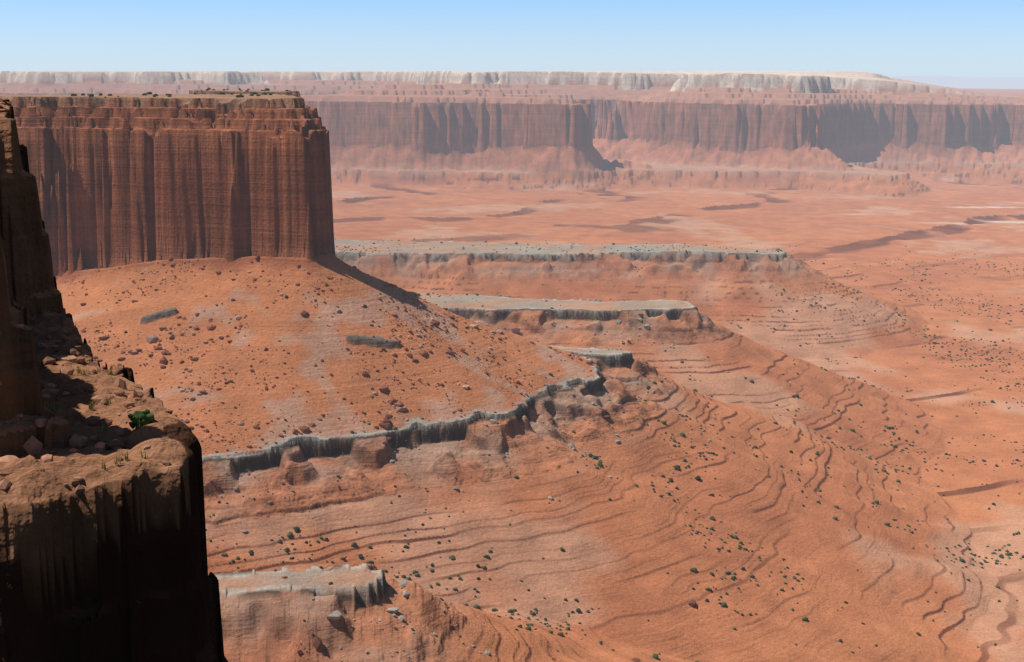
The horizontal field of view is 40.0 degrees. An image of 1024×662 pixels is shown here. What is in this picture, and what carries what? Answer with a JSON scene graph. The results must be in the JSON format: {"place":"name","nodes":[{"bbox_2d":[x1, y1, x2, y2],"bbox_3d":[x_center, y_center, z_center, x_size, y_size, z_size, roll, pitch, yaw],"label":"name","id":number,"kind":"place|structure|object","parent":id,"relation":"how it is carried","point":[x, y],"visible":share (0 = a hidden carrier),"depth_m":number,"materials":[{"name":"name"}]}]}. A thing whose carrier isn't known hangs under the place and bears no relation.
{"place":"outdoors","nodes":[
{"label":"outdoors","id":0,"kind":"place"},
{"bbox_2d":[0,98,227,661],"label":"foreground cliff","id":1,"kind":"structure","parent":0,"point":[109,564],"depth_m":34.66,"materials":[{"name":"brown stone"}]},
{"bbox_2d":[0,324,172,492],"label":"boulders","id":2,"kind":"object","parent":1,"relation":"on","point":[33,445],"visible":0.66,"depth_m":38.13,"materials":[{"name":"brown stone"}]},
{"bbox_2d":[45,364,147,469],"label":"shelf grass tufts","id":3,"kind":"object","parent":1,"relation":"on","point":[103,428],"visible":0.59,"depth_m":39.20,"materials":[{"name":"brown plant"}]},
{"bbox_2d":[128,409,154,428],"bbox_3d":[-9.848,2.347,37.376,0.679,0.513,0.590,0,11,0],"label":"shrub","id":4,"kind":"object","parent":1,"relation":"on","point":[146,416],"visible":1,"depth_m":37.26,"materials":[{"name":"green plant"}]},
{"bbox_2d":[0,71,1023,661],"bbox_3d":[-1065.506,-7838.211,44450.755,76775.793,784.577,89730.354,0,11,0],"label":"terrain","id":5,"kind":"structure","parent":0,"point":[838,173],"depth_m":995.77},
{"bbox_2d":[56,256,1004,661],"bbox_3d":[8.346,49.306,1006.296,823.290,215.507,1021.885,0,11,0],"label":"talus boulders","id":6,"kind":"object","parent":5,"relation":"on","point":[384,424],"visible":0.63,"depth_m":893.67,"materials":[{"name":"brown stone"}]},
{"bbox_2d":[71,88,1023,661],"bbox_3d":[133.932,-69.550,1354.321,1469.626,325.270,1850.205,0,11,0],"label":"desert shrubs","id":7,"kind":"object","parent":5,"relation":"on","point":[511,612],"visible":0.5,"depth_m":986.01,"materials":[{"name":"green plant"}]},
{"bbox_2d":[0,0,1023,77],"label":"sky","id":8,"kind":"structure","parent":0,"point":[889,38],"materials":[{"name":"blue"}]}
]}

